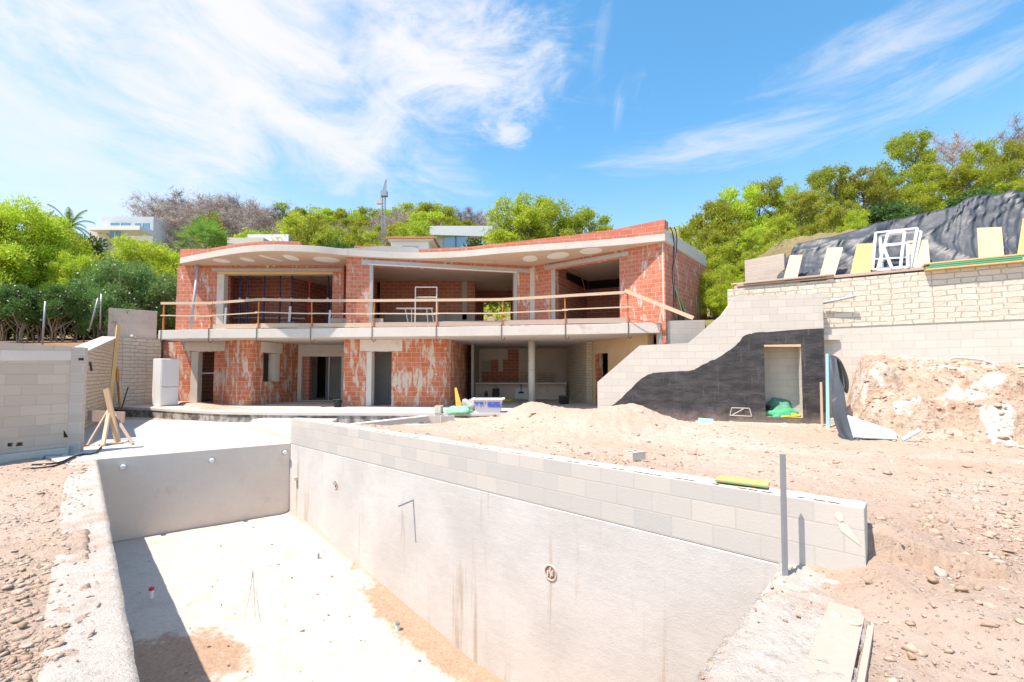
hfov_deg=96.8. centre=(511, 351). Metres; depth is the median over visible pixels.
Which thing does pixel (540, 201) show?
pine tree
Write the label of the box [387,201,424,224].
pine tree
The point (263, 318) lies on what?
steel prop
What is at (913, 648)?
rubble
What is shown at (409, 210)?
bare tree
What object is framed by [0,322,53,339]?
shrub
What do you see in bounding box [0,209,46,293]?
pine tree
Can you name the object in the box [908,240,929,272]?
plywood sheet
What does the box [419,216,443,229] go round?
pine tree
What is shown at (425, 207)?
pine tree
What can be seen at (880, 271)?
plank
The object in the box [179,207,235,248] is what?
bare tree
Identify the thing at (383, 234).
bare tree
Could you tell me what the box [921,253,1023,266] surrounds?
shuttering board
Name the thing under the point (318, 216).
pine tree
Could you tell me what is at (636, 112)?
sky
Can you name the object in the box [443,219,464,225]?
pine tree
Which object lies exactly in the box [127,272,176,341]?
oleander shrub
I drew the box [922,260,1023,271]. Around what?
shuttering board
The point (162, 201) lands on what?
bare tree
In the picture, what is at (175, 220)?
bare tree
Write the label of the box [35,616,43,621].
stone
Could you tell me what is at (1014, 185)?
pine tree
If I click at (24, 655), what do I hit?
rubble
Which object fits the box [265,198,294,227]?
bare tree
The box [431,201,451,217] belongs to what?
pine tree
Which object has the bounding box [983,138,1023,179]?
pine tree
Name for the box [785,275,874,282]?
plank
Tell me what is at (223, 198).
bare tree
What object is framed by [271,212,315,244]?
pine tree
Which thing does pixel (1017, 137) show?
bare tree
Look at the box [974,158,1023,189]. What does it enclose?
pine tree
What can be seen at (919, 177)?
pine tree
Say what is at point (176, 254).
shrub
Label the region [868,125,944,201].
pine tree
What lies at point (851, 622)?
stone
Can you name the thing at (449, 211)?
pine tree
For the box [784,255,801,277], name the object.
plywood sheet
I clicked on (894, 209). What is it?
shrub
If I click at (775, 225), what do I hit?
pine tree
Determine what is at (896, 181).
pine tree
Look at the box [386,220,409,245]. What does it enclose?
pine tree
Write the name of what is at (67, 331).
shrub
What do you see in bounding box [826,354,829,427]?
foam board
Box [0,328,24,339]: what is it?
shrub
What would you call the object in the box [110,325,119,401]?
leaning board
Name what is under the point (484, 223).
bare tree
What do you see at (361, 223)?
pine tree
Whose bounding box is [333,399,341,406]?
bucket
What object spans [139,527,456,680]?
rubble
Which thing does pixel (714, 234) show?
pine tree
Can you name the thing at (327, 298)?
steel prop
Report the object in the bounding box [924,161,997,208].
pine tree
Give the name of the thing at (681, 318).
bucket
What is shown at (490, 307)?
undergrowth
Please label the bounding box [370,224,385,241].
pine tree
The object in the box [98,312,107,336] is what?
hedge shrub
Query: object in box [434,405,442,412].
concrete block
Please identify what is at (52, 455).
metal channel
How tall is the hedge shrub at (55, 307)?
2.688 m
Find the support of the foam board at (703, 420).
on the ground
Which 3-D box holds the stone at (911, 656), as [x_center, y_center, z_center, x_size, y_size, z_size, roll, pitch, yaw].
[2.281,1.736,2.598,0.041,0.040,0.038,-2,-3,33]
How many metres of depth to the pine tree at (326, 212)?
88.96 m
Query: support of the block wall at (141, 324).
on the ground
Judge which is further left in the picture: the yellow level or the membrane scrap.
the yellow level
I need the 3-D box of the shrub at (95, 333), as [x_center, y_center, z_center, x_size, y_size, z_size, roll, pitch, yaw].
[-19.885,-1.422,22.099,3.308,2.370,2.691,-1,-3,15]
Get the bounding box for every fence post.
[41,301,45,343]
[88,298,98,331]
[99,294,101,328]
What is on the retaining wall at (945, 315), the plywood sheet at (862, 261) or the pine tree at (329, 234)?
the plywood sheet at (862, 261)
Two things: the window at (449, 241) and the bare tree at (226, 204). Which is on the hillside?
the bare tree at (226, 204)
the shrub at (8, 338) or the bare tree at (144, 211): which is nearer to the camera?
the shrub at (8, 338)
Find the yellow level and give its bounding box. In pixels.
[455,388,461,405]
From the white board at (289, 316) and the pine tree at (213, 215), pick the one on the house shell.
the white board at (289, 316)
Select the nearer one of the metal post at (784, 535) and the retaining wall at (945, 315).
the metal post at (784, 535)
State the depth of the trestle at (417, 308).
17.67 m
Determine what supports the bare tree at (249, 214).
on the hillside
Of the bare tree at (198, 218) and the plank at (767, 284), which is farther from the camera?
the bare tree at (198, 218)
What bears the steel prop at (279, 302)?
on the house shell
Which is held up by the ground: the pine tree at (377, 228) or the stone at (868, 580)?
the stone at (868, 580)
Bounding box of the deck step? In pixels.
[249,418,336,440]
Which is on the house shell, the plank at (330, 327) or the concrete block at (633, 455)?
the plank at (330, 327)
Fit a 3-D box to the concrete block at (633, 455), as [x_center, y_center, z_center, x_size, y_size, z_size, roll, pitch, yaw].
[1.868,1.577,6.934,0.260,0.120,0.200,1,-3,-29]
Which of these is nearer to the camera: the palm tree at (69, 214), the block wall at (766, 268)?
the block wall at (766, 268)
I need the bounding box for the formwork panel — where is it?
[715,475,769,487]
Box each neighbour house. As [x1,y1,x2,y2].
[227,238,268,244]
[247,234,302,243]
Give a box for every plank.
[232,317,305,318]
[297,327,371,327]
[330,318,382,322]
[731,274,823,285]
[734,281,799,288]
[737,276,825,284]
[737,280,784,286]
[743,274,833,283]
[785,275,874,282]
[822,268,924,279]
[834,266,927,275]
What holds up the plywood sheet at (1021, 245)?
on the retaining wall at (945, 315)
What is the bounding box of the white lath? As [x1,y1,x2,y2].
[820,382,822,424]
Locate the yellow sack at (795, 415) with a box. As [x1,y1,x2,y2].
[781,413,800,416]
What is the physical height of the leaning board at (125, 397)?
0.754 m
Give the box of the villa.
[88,217,189,267]
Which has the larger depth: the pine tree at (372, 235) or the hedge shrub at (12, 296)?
the pine tree at (372, 235)
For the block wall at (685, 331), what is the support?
on the house shell
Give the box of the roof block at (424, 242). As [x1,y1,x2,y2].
[354,237,440,248]
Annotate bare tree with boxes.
[121,190,179,224]
[144,188,195,220]
[155,202,199,253]
[164,200,221,247]
[166,187,200,214]
[175,190,225,212]
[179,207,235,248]
[187,201,236,244]
[193,193,236,220]
[194,206,242,246]
[203,192,245,217]
[215,202,246,235]
[221,194,257,225]
[230,216,261,237]
[231,196,266,216]
[233,198,280,226]
[233,200,282,229]
[233,209,268,230]
[250,216,279,233]
[255,208,284,231]
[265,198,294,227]
[331,220,350,237]
[355,223,389,245]
[366,210,390,244]
[376,208,408,231]
[392,205,415,222]
[452,206,474,221]
[463,207,487,223]
[475,211,497,229]
[928,128,982,196]
[988,112,1023,177]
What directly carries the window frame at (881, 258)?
on the plank at (880, 271)
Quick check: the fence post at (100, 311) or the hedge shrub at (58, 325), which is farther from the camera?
the hedge shrub at (58, 325)
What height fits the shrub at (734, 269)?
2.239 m
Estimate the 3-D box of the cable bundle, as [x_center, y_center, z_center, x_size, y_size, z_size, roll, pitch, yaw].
[5.430,-2.663,15.284,0.326,3.107,0.160,1,-3,-12]
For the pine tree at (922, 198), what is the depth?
27.02 m
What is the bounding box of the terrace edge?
[114,409,486,423]
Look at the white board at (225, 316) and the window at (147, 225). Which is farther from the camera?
the window at (147, 225)
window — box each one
[110,223,130,225]
[110,231,120,237]
[135,223,149,228]
[444,236,467,247]
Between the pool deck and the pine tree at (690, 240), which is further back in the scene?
the pine tree at (690, 240)
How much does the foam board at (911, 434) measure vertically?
0.274 m
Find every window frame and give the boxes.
[871,227,918,270]
[876,230,905,270]
[878,230,922,267]
[882,242,908,268]
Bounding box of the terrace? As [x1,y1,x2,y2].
[114,398,597,415]
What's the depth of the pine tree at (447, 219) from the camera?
76.45 m
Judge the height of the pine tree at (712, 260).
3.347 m
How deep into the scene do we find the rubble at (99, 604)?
3.19 m
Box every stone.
[17,622,28,628]
[22,643,34,647]
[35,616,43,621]
[829,610,841,616]
[842,619,861,625]
[864,578,872,583]
[907,652,915,659]
[926,576,938,582]
[933,566,948,576]
[954,584,968,591]
[973,583,983,590]
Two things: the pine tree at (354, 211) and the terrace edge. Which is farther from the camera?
the pine tree at (354, 211)
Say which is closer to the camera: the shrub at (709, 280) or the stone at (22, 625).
the stone at (22, 625)
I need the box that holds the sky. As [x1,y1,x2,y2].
[0,0,1023,265]
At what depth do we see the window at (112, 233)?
68.81 m
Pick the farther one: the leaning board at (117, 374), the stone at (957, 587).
the leaning board at (117, 374)
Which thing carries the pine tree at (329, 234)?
on the hillside
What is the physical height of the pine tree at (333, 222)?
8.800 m
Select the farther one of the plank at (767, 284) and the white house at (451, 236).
the white house at (451, 236)
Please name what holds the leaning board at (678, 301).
on the house shell
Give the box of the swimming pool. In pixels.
[37,418,873,681]
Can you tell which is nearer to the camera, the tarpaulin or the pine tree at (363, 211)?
the tarpaulin
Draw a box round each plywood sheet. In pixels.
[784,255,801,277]
[819,247,842,280]
[850,243,872,277]
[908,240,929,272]
[977,227,1003,257]
[1017,218,1023,259]
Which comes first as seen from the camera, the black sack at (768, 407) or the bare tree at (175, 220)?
the black sack at (768, 407)
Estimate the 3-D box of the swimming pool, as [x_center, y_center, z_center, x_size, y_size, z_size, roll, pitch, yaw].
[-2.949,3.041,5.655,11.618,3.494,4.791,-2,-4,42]
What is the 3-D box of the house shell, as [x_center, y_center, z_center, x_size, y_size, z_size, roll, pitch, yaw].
[-3.652,-0.971,19.445,23.401,6.382,9.644,0,-3,0]
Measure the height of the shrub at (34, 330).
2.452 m
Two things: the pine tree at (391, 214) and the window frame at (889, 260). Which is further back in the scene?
the pine tree at (391, 214)
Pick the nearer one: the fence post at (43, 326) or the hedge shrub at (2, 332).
the fence post at (43, 326)
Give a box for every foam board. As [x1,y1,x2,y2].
[698,418,712,422]
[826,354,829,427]
[847,415,896,439]
[901,429,920,440]
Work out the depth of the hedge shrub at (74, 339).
18.28 m
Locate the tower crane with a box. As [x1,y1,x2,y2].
[377,179,387,241]
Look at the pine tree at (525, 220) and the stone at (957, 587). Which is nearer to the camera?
the stone at (957, 587)
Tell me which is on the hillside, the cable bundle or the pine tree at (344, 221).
the pine tree at (344, 221)
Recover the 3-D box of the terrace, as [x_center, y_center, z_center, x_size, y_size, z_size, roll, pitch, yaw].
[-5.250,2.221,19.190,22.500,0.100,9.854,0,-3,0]
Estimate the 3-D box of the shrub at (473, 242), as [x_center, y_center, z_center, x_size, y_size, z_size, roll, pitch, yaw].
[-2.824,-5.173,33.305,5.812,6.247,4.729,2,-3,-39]
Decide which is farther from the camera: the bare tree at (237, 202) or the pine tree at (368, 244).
the bare tree at (237, 202)
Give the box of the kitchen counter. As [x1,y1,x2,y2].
[470,382,566,398]
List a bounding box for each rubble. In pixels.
[0,464,74,681]
[41,461,860,681]
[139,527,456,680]
[351,357,1023,681]
[785,355,1023,448]
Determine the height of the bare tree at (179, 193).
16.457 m
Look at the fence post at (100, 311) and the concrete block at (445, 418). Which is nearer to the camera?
the concrete block at (445, 418)
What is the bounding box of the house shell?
[158,219,706,406]
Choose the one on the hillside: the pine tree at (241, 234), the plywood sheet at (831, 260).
the pine tree at (241, 234)
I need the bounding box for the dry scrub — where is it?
[742,222,837,279]
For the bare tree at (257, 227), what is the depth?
65.50 m
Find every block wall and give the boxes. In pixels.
[0,342,87,462]
[108,308,156,338]
[656,320,704,344]
[745,253,785,281]
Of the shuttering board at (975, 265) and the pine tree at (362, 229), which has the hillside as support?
the pine tree at (362, 229)
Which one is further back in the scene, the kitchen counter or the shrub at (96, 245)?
the shrub at (96, 245)
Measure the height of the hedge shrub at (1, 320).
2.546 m
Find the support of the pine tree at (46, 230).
on the ground
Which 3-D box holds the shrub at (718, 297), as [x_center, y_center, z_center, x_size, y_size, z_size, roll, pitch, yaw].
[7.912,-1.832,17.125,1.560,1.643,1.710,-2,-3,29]
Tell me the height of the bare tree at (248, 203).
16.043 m
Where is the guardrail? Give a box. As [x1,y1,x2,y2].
[160,289,693,342]
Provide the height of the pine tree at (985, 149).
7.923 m
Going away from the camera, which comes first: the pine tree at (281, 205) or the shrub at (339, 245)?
the shrub at (339, 245)
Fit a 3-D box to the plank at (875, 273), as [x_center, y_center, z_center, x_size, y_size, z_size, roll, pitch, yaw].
[9.840,-2.116,12.425,2.275,0.052,0.200,-2,-3,33]
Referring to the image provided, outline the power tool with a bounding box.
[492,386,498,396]
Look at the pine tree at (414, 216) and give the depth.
76.65 m
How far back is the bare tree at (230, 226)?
63.90 m
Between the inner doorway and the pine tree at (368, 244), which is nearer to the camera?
the inner doorway
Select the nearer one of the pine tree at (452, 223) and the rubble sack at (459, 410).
the rubble sack at (459, 410)
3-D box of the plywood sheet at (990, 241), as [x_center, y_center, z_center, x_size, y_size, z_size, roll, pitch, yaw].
[12.062,-2.651,11.473,0.520,1.110,0.392,-2,-3,33]
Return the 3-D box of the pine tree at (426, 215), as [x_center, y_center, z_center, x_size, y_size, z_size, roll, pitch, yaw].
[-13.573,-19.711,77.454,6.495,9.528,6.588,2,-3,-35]
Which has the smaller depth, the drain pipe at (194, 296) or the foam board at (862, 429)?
the foam board at (862, 429)
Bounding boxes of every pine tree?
[0,194,96,339]
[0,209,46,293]
[23,225,99,289]
[33,248,114,332]
[191,209,227,248]
[227,227,261,237]
[258,228,273,233]
[267,210,310,232]
[271,200,308,221]
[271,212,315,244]
[290,206,315,217]
[290,218,330,246]
[300,212,323,230]
[306,204,323,219]
[307,225,349,245]
[315,206,346,222]
[318,215,340,232]
[330,208,355,226]
[331,217,355,235]
[343,225,371,246]
[347,208,366,228]
[350,206,388,229]
[352,218,371,235]
[353,225,369,243]
[355,242,375,245]
[358,229,382,245]
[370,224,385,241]
[383,206,404,226]
[383,225,398,245]
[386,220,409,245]
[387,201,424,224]
[394,217,437,241]
[402,211,426,223]
[407,201,443,222]
[418,211,444,222]
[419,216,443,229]
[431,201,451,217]
[436,205,459,221]
[442,215,462,225]
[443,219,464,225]
[461,218,479,225]
[481,191,556,244]
[507,188,566,239]
[527,196,584,238]
[551,203,615,236]
[677,194,755,272]
[681,222,702,249]
[696,228,726,275]
[699,239,744,287]
[710,180,773,254]
[733,173,796,251]
[737,227,764,256]
[759,212,799,246]
[772,182,809,235]
[776,185,834,231]
[794,161,863,232]
[797,220,822,236]
[814,199,862,232]
[831,165,903,227]
[834,208,871,232]
[857,170,914,220]
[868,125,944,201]
[900,160,953,209]
[901,180,946,213]
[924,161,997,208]
[956,136,1009,191]
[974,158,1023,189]
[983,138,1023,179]
[989,179,1023,194]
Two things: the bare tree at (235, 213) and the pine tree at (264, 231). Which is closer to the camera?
the pine tree at (264, 231)
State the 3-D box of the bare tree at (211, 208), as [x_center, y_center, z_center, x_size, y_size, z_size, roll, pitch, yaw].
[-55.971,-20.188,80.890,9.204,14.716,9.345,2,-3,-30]
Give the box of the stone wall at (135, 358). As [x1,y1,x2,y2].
[75,336,160,430]
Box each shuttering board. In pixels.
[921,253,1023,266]
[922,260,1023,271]
[924,258,1022,268]
[929,255,1022,265]
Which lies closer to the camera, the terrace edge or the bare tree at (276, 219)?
the terrace edge
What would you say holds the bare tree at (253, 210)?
on the hillside
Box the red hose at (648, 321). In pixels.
[628,318,661,331]
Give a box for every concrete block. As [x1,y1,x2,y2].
[427,415,440,422]
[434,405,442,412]
[440,415,453,422]
[623,450,645,460]
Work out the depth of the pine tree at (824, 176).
32.71 m
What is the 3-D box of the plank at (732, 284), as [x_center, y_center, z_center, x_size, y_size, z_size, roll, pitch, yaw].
[8.000,-2.164,13.777,2.457,0.044,0.200,-2,-3,32]
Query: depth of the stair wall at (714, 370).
13.14 m
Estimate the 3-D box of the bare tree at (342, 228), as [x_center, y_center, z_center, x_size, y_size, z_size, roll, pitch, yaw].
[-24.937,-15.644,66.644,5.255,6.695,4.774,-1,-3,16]
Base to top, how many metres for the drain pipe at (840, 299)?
0.193 m
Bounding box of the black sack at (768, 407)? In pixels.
[765,405,773,410]
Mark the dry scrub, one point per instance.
(779, 233)
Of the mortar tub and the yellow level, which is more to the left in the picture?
the yellow level
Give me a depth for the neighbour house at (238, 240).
36.46 m
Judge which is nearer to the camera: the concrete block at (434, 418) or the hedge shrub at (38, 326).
the concrete block at (434, 418)
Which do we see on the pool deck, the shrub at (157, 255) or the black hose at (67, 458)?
the black hose at (67, 458)
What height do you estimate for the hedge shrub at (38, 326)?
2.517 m
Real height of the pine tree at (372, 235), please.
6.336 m
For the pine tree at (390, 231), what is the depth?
56.64 m
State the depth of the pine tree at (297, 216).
74.46 m
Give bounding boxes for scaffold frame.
[414,287,436,321]
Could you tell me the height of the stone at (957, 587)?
0.044 m
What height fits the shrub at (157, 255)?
6.782 m
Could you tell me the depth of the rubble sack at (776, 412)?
12.82 m
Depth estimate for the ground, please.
6.25 m
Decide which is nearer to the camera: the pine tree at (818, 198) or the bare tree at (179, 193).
the pine tree at (818, 198)
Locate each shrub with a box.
[0,281,40,342]
[0,302,15,323]
[0,321,19,340]
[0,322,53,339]
[0,322,59,339]
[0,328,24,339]
[8,323,92,339]
[10,288,56,341]
[29,283,90,342]
[39,322,102,339]
[43,232,110,274]
[45,294,67,340]
[61,289,105,341]
[65,250,176,333]
[69,283,132,338]
[72,320,107,336]
[88,233,183,291]
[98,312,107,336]
[126,245,180,289]
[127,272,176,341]
[318,237,360,248]
[463,236,493,306]
[698,263,743,319]
[699,283,733,318]
[711,260,744,296]
[740,250,754,263]
[757,241,774,256]
[859,197,940,227]
[944,180,1020,207]
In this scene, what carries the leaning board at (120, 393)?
on the ground
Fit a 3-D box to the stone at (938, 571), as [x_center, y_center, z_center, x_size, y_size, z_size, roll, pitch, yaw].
[3.087,1.583,3.274,0.087,0.068,0.076,0,-3,-5]
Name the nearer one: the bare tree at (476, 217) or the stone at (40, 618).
the stone at (40, 618)
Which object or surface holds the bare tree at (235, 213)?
on the hillside
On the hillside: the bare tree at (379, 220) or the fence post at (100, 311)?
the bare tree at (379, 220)
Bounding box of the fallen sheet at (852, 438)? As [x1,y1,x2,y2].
[851,436,900,440]
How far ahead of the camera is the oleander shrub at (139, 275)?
19.05 m
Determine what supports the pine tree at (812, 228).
on the hillside
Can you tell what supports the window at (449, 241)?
in the white house at (451, 236)
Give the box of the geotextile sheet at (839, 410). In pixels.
[829,355,859,440]
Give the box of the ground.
[0,338,1023,681]
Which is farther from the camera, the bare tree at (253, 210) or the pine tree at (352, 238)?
the bare tree at (253, 210)
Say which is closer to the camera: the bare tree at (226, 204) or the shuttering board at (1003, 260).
the shuttering board at (1003, 260)
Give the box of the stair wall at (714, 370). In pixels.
[597,294,838,424]
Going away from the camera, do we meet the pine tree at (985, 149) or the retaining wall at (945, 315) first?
the retaining wall at (945, 315)
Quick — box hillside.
[11,213,866,344]
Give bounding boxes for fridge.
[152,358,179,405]
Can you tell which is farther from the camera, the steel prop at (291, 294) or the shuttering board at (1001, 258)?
the steel prop at (291, 294)
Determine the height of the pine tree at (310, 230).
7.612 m
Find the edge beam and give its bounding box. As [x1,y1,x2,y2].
[348,415,428,424]
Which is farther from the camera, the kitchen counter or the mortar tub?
the kitchen counter
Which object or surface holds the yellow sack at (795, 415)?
on the stair wall at (714, 370)
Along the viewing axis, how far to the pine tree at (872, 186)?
32.78 m
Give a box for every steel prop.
[238,276,241,323]
[246,276,248,328]
[262,276,264,328]
[278,276,280,328]
[290,276,292,321]
[308,276,310,322]
[326,276,328,322]
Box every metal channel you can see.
[43,454,61,458]
[68,446,73,454]
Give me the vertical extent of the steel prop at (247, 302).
2.378 m
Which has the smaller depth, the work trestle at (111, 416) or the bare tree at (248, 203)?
the work trestle at (111, 416)
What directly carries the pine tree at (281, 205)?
on the hillside
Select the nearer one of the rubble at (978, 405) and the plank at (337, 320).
the rubble at (978, 405)
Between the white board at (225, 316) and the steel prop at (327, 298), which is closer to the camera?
the white board at (225, 316)
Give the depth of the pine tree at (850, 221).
23.08 m
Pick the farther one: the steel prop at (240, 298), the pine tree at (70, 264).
the pine tree at (70, 264)
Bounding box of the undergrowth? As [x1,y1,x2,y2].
[59,210,916,332]
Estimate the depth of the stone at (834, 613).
2.99 m
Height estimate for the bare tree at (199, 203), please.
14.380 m
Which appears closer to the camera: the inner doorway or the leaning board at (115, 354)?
the leaning board at (115, 354)
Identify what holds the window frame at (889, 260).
on the plank at (880, 271)
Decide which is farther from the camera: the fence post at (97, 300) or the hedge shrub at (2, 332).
the hedge shrub at (2, 332)
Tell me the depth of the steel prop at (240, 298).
18.25 m
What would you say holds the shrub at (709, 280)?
on the hillside
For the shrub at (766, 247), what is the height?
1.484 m
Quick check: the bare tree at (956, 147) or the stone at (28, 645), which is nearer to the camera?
the stone at (28, 645)
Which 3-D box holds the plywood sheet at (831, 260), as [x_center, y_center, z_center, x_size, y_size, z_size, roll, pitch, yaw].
[9.266,-2.546,13.239,0.711,1.066,0.314,1,-3,-21]
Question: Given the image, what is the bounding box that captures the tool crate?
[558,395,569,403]
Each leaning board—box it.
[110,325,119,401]
[116,367,120,407]
[118,380,122,406]
[121,387,128,407]
[675,286,681,310]
[676,288,686,318]
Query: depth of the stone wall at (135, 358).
17.70 m
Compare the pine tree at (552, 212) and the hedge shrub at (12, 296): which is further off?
the pine tree at (552, 212)
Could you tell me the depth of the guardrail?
16.27 m
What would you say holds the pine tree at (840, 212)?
on the hillside
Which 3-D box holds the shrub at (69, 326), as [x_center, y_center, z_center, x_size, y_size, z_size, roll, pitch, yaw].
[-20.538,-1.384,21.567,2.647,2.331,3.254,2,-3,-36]
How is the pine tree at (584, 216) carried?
on the hillside
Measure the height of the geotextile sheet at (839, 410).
1.935 m
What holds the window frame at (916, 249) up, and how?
on the plank at (880, 271)
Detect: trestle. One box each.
[86,388,133,445]
[396,308,434,326]
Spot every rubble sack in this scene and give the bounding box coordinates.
[442,406,473,413]
[766,408,798,416]
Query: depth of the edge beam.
12.47 m
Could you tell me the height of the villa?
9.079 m
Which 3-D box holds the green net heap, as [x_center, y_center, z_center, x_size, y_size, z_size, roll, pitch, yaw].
[7.844,1.604,13.403,0.878,0.523,0.792,1,-3,-28]
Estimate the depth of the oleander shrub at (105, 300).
18.20 m
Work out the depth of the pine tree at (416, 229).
37.61 m
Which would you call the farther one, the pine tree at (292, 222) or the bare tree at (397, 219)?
the bare tree at (397, 219)
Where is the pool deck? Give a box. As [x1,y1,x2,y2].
[45,420,426,464]
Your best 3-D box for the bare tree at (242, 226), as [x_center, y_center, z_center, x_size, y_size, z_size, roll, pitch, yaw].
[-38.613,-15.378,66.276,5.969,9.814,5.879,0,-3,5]
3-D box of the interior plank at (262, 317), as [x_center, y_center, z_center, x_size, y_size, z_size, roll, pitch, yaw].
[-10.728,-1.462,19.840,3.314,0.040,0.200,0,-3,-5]
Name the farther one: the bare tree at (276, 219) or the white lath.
the bare tree at (276, 219)
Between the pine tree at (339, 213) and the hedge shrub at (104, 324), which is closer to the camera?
the hedge shrub at (104, 324)
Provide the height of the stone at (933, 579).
0.042 m
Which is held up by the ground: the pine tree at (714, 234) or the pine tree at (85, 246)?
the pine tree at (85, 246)
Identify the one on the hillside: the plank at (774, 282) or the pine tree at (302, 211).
the pine tree at (302, 211)
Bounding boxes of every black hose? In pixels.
[21,453,87,468]
[31,446,101,465]
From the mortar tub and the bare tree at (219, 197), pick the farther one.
the bare tree at (219, 197)
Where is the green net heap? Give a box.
[765,398,790,408]
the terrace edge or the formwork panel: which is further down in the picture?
the formwork panel
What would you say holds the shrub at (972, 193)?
on the hillside
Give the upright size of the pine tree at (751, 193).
6.520 m
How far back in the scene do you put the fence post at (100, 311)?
17.88 m
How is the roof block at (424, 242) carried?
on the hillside
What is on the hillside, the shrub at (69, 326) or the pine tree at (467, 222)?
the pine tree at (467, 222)
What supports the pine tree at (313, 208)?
on the hillside
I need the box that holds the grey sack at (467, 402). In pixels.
[462,399,474,410]
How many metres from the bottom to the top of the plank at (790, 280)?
0.040 m
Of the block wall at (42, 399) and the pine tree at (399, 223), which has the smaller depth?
the block wall at (42, 399)
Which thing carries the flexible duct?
attached to the retaining wall at (945, 315)
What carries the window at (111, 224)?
in the villa
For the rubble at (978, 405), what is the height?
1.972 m
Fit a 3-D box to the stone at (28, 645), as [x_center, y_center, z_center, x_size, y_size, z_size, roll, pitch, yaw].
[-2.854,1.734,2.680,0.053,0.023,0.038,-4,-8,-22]
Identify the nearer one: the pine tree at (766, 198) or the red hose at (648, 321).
the red hose at (648, 321)
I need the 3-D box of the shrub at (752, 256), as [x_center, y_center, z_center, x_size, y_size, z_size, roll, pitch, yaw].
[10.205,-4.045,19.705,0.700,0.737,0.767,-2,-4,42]
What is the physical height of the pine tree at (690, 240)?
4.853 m
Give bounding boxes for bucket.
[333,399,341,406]
[677,314,684,320]
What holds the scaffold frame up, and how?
on the house shell
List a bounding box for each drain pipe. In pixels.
[189,265,199,329]
[823,295,855,303]
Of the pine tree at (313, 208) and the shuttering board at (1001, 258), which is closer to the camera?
the shuttering board at (1001, 258)
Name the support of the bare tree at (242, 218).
on the hillside
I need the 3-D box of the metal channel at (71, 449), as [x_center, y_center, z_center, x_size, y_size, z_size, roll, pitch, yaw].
[-8.745,2.027,9.015,0.070,0.308,0.314,2,-4,-41]
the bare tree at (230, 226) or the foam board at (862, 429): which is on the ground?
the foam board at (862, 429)
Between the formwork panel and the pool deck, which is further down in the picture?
the formwork panel
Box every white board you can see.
[223,308,227,323]
[288,306,291,321]
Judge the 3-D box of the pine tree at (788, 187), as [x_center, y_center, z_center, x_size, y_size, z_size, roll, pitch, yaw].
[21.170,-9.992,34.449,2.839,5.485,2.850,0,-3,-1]
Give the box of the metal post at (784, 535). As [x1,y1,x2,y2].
[780,454,787,575]
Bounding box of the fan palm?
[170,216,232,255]
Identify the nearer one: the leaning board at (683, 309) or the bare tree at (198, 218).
the leaning board at (683, 309)
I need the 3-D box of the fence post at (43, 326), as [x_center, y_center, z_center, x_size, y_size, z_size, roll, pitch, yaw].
[-15.912,-0.939,15.461,0.087,1.540,0.056,0,-3,0]
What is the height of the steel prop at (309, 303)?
2.378 m
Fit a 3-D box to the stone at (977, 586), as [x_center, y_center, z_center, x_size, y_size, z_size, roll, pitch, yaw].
[3.107,1.564,3.034,0.050,0.041,0.075,6,3,34]
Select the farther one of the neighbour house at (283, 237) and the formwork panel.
the neighbour house at (283, 237)
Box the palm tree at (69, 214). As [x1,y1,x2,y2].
[47,204,95,246]
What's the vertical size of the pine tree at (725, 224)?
6.494 m
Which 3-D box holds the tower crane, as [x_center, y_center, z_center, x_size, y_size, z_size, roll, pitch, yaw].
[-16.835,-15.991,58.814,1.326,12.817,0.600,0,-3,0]
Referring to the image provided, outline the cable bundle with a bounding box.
[670,227,676,318]
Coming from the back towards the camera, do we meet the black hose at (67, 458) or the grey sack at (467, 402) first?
the grey sack at (467, 402)
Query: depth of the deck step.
12.66 m
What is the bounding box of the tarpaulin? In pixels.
[777,190,1023,281]
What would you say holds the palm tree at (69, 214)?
on the hillside
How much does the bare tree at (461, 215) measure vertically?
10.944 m
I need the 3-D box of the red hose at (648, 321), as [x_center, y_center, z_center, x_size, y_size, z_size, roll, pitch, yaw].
[4.297,-0.869,14.734,1.046,0.478,0.070,-1,-3,23]
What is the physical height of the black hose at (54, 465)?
0.034 m
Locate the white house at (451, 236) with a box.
[430,226,492,247]
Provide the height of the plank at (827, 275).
0.050 m
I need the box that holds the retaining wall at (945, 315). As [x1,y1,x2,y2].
[727,263,1023,417]
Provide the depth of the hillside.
15.70 m
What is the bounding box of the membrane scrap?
[837,358,848,392]
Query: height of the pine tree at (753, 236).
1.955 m
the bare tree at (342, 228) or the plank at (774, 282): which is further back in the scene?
the bare tree at (342, 228)
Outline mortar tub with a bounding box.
[472,397,504,412]
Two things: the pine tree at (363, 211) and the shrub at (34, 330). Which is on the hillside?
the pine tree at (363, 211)
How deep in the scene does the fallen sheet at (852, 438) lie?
9.40 m
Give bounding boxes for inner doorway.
[317,357,325,396]
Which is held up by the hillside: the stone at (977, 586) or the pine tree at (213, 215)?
the pine tree at (213, 215)
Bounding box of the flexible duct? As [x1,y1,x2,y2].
[946,356,999,365]

